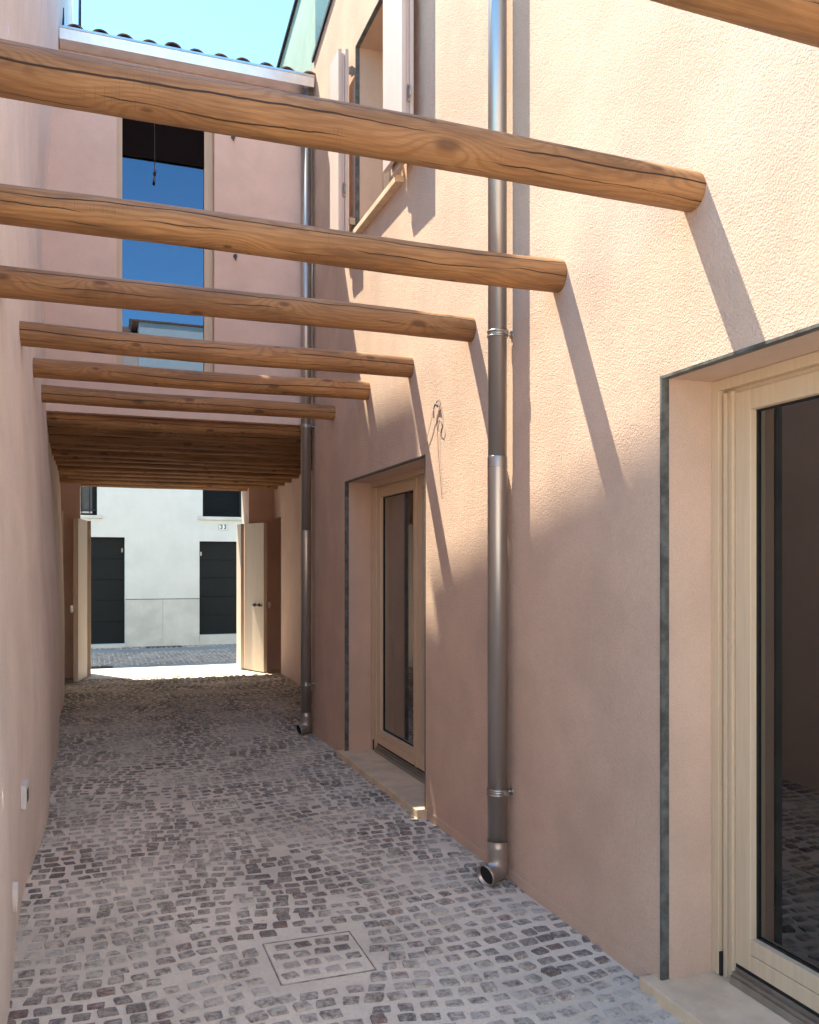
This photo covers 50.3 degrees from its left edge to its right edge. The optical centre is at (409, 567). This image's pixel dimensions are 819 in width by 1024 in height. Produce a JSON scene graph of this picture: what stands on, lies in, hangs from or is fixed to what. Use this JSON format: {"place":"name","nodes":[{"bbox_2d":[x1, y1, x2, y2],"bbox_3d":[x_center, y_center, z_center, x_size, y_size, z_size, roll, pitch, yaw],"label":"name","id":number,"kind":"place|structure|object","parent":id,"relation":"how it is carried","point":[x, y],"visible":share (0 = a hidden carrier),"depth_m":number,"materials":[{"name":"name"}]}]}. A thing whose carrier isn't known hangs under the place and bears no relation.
{"place":"outdoors","nodes":[
{"label":"outdoors","id":0,"kind":"place"},
{"bbox_2d":[10,0,292,146],"label":"sky","id":1,"kind":"structure","parent":0,"point":[253,30],"materials":[{"name":"blue"}]},
{"bbox_2d":[91,644,236,666],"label":"street","id":2,"kind":"structure","parent":0,"point":[164,657],"depth_m":15.69,"materials":[{"name":"grey stone"}]},
{"bbox_2d":[91,666,112,668],"bbox_3d":[-5.079,1.601,13.880,0.670,0.018,0.240,0,0,-20],"label":"drain grate","id":3,"kind":"object","parent":2,"relation":"on","point":[94,667],"visible":0.45,"depth_m":13.92,"materials":[{"name":"metal"}]},
{"bbox_2d":[91,646,236,668],"bbox_3d":[-4.641,1.600,15.642,26.000,0.001,3.330,0,0,-20],"label":"street stone strip","id":4,"kind":"object","parent":2,"relation":"on","point":[163,649],"visible":0.33,"depth_m":16.79,"materials":[{"name":"grey stone"}]},
{"bbox_2d":[146,645,182,647],"bbox_3d":[-4.936,1.601,17.530,0.700,0.018,0.340,0,0,-20],"label":"drain grate","id":5,"kind":"object","parent":2,"relation":"on","point":[162,646],"visible":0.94,"depth_m":17.57,"materials":[{"name":"metal"}]},
{"bbox_2d":[82,664,251,679],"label":"pavement","id":6,"kind":"structure","parent":0,"point":[107,673],"depth_m":13.36,"materials":[{"name":"white concrete"}]},
{"bbox_2d":[2,669,684,1023],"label":"courtyard paving","id":7,"kind":"structure","parent":0,"point":[263,969],"depth_m":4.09,"materials":[{"name":"grey stone"}]},
{"bbox_2d":[192,798,239,811],"bbox_3d":[-1.307,1.600,5.867,0.285,0.019,0.260,0,0,-20],"label":"manhole cover","id":8,"kind":"object","parent":7,"relation":"on","point":[214,804],"visible":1,"depth_m":5.85,"materials":[{"name":"stone"}]},
{"bbox_2d":[262,931,376,985],"bbox_3d":[-0.377,1.600,3.577,0.383,0.019,0.390,0,0,-20],"label":"manhole cover","id":9,"kind":"object","parent":7,"relation":"on","point":[312,958],"visible":0.98,"depth_m":3.56,"materials":[{"name":"stone"}]},
{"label":"ground","id":10,"kind":"structure","parent":0,"visible":0},
{"bbox_2d":[0,0,80,1023],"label":"old house","id":11,"kind":"structure","parent":10,"relation":"on","point":[32,636],"depth_m":4.80,"materials":[{"name":"paint"}]},
{"bbox_2d":[12,882,18,912],"bbox_3d":[-1.596,1.313,3.463,0.076,0.121,0.116,0,0,-20],"label":"wall socket","id":12,"kind":"object","parent":11,"relation":"attached to","point":[15,888],"visible":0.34,"depth_m":3.43,"materials":[{"name":"plastic"}]},
{"bbox_2d":[21,779,28,809],"bbox_3d":[-1.843,1.085,4.166,0.037,0.110,0.150,0,0,-20],"label":"wall socket","id":13,"kind":"object","parent":11,"relation":"attached to","point":[24,793],"depth_m":4.10,"materials":[{"name":"white plastic"}]},
{"bbox_2d":[62,8,64,24],"bbox_3d":[-3.135,-4.919,7.863,0.039,0.318,0.198,0,0,-20],"label":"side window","id":14,"kind":"structure","parent":11,"relation":"in","point":[63,21],"depth_m":7.85,"materials":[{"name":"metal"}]},
{"bbox_2d":[81,486,241,648],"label":"white house","id":15,"kind":"structure","parent":10,"relation":"on","point":[163,567],"depth_m":17.74,"materials":[{"name":"paint"}]},
{"bbox_2d":[81,486,96,514],"bbox_3d":[-6.941,-1.787,17.198,1.454,1.500,0.170,0,0,-20],"label":"barred window","id":16,"kind":"structure","parent":15,"relation":"in","point":[88,494],"depth_m":17.44,"materials":[{"name":"paint"}]},
{"bbox_2d":[91,537,123,643],"bbox_3d":[-6.300,0.463,17.437,1.132,2.139,0.080,0,0,-20],"label":"panelled door","id":17,"kind":"structure","parent":15,"relation":"in","point":[107,553],"depth_m":17.50,"materials":[{"name":"paint"}]},
{"bbox_2d":[199,541,236,634],"bbox_3d":[-3.706,0.427,18.383,1.448,1.939,0.080,0,0,-20],"label":"panelled door","id":18,"kind":"structure","parent":15,"relation":"in","point":[217,560],"depth_m":18.25,"materials":[{"name":"paint"}]},
{"bbox_2d":[42,24,315,689],"bbox_3d":[-3.852,-1.960,10.562,16.000,7.220,6.315,0,0,-20],"label":"gatehouse","id":19,"kind":"object","parent":10,"relation":"on","point":[105,155],"visible":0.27,"depth_m":8.15,"materials":[{"name":"paint"}]},
{"bbox_2d":[70,518,90,681],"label":"folding gate","id":20,"kind":"structure","parent":19,"relation":"attached to","point":[80,608],"depth_m":12.25,"materials":[{"name":"beige paint"}]},
{"bbox_2d":[80,483,247,490],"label":"timber log","id":21,"kind":"object","parent":19,"relation":"attached to","point":[159,487],"visible":0.35,"depth_m":13.16,"materials":[{"name":"brown wood"}]},
{"bbox_2d":[117,117,212,371],"bbox_3d":[-2.271,-2.970,8.104,0.861,2.498,0.077,0,0,-20],"label":"tall window","id":22,"kind":"structure","parent":19,"relation":"in","point":[157,163],"depth_m":8.10,"materials":[{"name":"blue glass"}]},
{"bbox_2d":[59,478,277,488],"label":"timber log","id":23,"kind":"object","parent":19,"relation":"attached to","point":[159,483],"visible":0.45,"depth_m":12.73,"materials":[{"name":"brown wood"}]},
{"bbox_2d":[59,474,284,485],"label":"timber log","id":24,"kind":"object","parent":19,"relation":"attached to","point":[167,479],"visible":0.31,"depth_m":12.27,"materials":[{"name":"brown wood"}]},
{"bbox_2d":[58,471,291,482],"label":"timber log","id":25,"kind":"object","parent":19,"relation":"attached to","point":[284,480],"visible":0.3,"depth_m":11.83,"materials":[{"name":"brown wood"}]},
{"bbox_2d":[57,465,298,478],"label":"timber log","id":26,"kind":"object","parent":19,"relation":"attached to","point":[163,471],"visible":0.48,"depth_m":11.36,"materials":[{"name":"brown wood"}]},
{"bbox_2d":[55,461,300,474],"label":"timber log","id":27,"kind":"object","parent":19,"relation":"attached to","point":[164,466],"visible":0.31,"depth_m":10.89,"materials":[{"name":"brown wood"}]},
{"bbox_2d":[47,412,311,439],"bbox_3d":[-1.949,-1.326,8.232,3.580,0.146,0.146,0,0,-20],"label":"timber log","id":28,"kind":"object","parent":19,"relation":"attached to","point":[157,425],"visible":0.6,"depth_m":8.08,"materials":[{"name":"brown wood"}]},
{"bbox_2d":[47,426,311,446],"bbox_3d":[-2.113,-1.325,8.682,3.580,0.147,0.147,0,0,-20],"label":"timber log","id":29,"kind":"object","parent":19,"relation":"attached to","point":[169,435],"visible":0.4,"depth_m":8.56,"materials":[{"name":"brown wood"}]},
{"bbox_2d":[48,434,311,454],"bbox_3d":[-2.279,-1.310,9.137,3.580,0.144,0.148,0,0,-20],"label":"timber log","id":30,"kind":"object","parent":19,"relation":"attached to","point":[120,441],"visible":0.45,"depth_m":9.01,"materials":[{"name":"brown wood"}]},
{"bbox_2d":[50,443,311,459],"bbox_3d":[-2.444,-1.312,9.589,3.580,0.152,0.146,0,0,-20],"label":"timber log","id":31,"kind":"object","parent":19,"relation":"attached to","point":[158,450],"visible":0.34,"depth_m":9.49,"materials":[{"name":"brown wood"}]},
{"bbox_2d":[51,448,311,465],"bbox_3d":[-2.609,-1.298,10.041,3.580,0.152,0.146,0,0,-20],"label":"timber log","id":32,"kind":"object","parent":19,"relation":"attached to","point":[207,458],"visible":0.52,"depth_m":9.98,"materials":[{"name":"brown wood"}]},
{"bbox_2d":[54,455,311,470],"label":"timber log","id":33,"kind":"object","parent":19,"relation":"attached to","point":[125,460],"visible":0.36,"depth_m":10.42,"materials":[{"name":"brown wood"}]},
{"bbox_2d":[237,522,270,671],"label":"folding gate","id":34,"kind":"structure","parent":19,"relation":"attached to","point":[257,604],"depth_m":13.39,"materials":[{"name":"beige paint"}]},
{"bbox_2d":[275,0,328,72],"bbox_3d":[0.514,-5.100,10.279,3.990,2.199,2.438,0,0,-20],"label":"neighbour house","id":35,"kind":"structure","parent":10,"relation":"on","point":[301,32],"depth_m":9.02,"materials":[{"name":"paint"}]},
{"bbox_2d":[312,0,818,1023],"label":"pink house","id":36,"kind":"structure","parent":10,"relation":"on","point":[664,598],"depth_m":3.83,"materials":[{"name":"paint"}]},
{"bbox_2d":[41,385,335,419],"bbox_3d":[-1.857,-1.371,7.266,2.730,0.149,0.146,0,0,-20],"label":"timber log","id":37,"kind":"object","parent":36,"relation":"attached to","point":[106,398],"visible":0.89,"depth_m":7.20,"materials":[{"name":"brown wood"}]},
{"bbox_2d":[32,358,369,399],"bbox_3d":[-1.514,-1.366,6.325,2.730,0.153,0.151,0,0,-20],"label":"timber log","id":38,"kind":"object","parent":36,"relation":"attached to","point":[177,378],"visible":0.93,"depth_m":6.27,"materials":[{"name":"brown wood"}]},
{"bbox_2d":[14,321,413,377],"bbox_3d":[-1.179,-1.342,5.406,2.730,0.161,0.152,0,0,-20],"label":"timber log","id":39,"kind":"object","parent":36,"relation":"attached to","point":[58,337],"visible":0.95,"depth_m":5.33,"materials":[{"name":"brown wood"}]},
{"bbox_2d":[0,265,475,341],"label":"timber log","id":40,"kind":"object","parent":36,"relation":"attached to","point":[19,283],"visible":0.98,"depth_m":4.38,"materials":[{"name":"brown wood"}]},
{"bbox_2d":[0,183,566,292],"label":"timber log","id":41,"kind":"object","parent":36,"relation":"attached to","point":[80,213],"visible":0.98,"depth_m":3.46,"materials":[{"name":"brown wood"}]},
{"bbox_2d":[294,88,314,734],"bbox_3d":[-0.992,-1.488,8.339,0.190,6.184,0.131,0,0,-42],"label":"downpipe","id":42,"kind":"object","parent":36,"relation":"attached to","point":[304,726],"visible":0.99,"depth_m":8.31,"materials":[{"name":"silver metal"}]},
{"bbox_2d":[0,38,705,211],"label":"timber log","id":43,"kind":"object","parent":36,"relation":"attached to","point":[57,78],"visible":0.95,"depth_m":2.59,"materials":[{"name":"brown wood"}]},
{"bbox_2d":[352,52,403,233],"bbox_3d":[-0.123,-3.432,6.560,0.355,1.574,1.149,0,0,-20],"label":"casement window","id":44,"kind":"structure","parent":36,"relation":"in","point":[390,185],"depth_m":6.50,"materials":[{"name":"beige paint"}]},
{"bbox_2d":[336,467,426,818],"bbox_3d":[-0.095,0.451,6.531,0.402,2.338,1.964,0,0,-20],"label":"glazed door","id":45,"kind":"structure","parent":36,"relation":"in","point":[395,765],"depth_m":6.75,"materials":[{"name":"beige paint"}]},
{"bbox_2d":[419,400,442,493],"bbox_3d":[0.139,-0.724,5.466,0.035,0.618,0.394,0,0,-20],"label":"cable bundle","id":46,"kind":"object","parent":36,"relation":"attached to","point":[435,404],"visible":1,"depth_m":5.35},
{"bbox_2d":[477,0,513,886],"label":"downpipe","id":47,"kind":"object","parent":36,"relation":"attached to","point":[492,870],"visible":1,"depth_m":4.39,"materials":[{"name":"silver metal"}]},
{"bbox_2d":[639,351,818,1023],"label":"glazed door","id":48,"kind":"structure","parent":36,"relation":"in","point":[753,979],"depth_m":3.20,"materials":[{"name":"beige paint"}]},
{"bbox_2d":[650,0,818,47],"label":"timber log","id":49,"kind":"object","parent":36,"relation":"attached to","point":[795,20],"visible":1,"depth_m":1.95,"materials":[{"name":"brown wood"}]}
]}

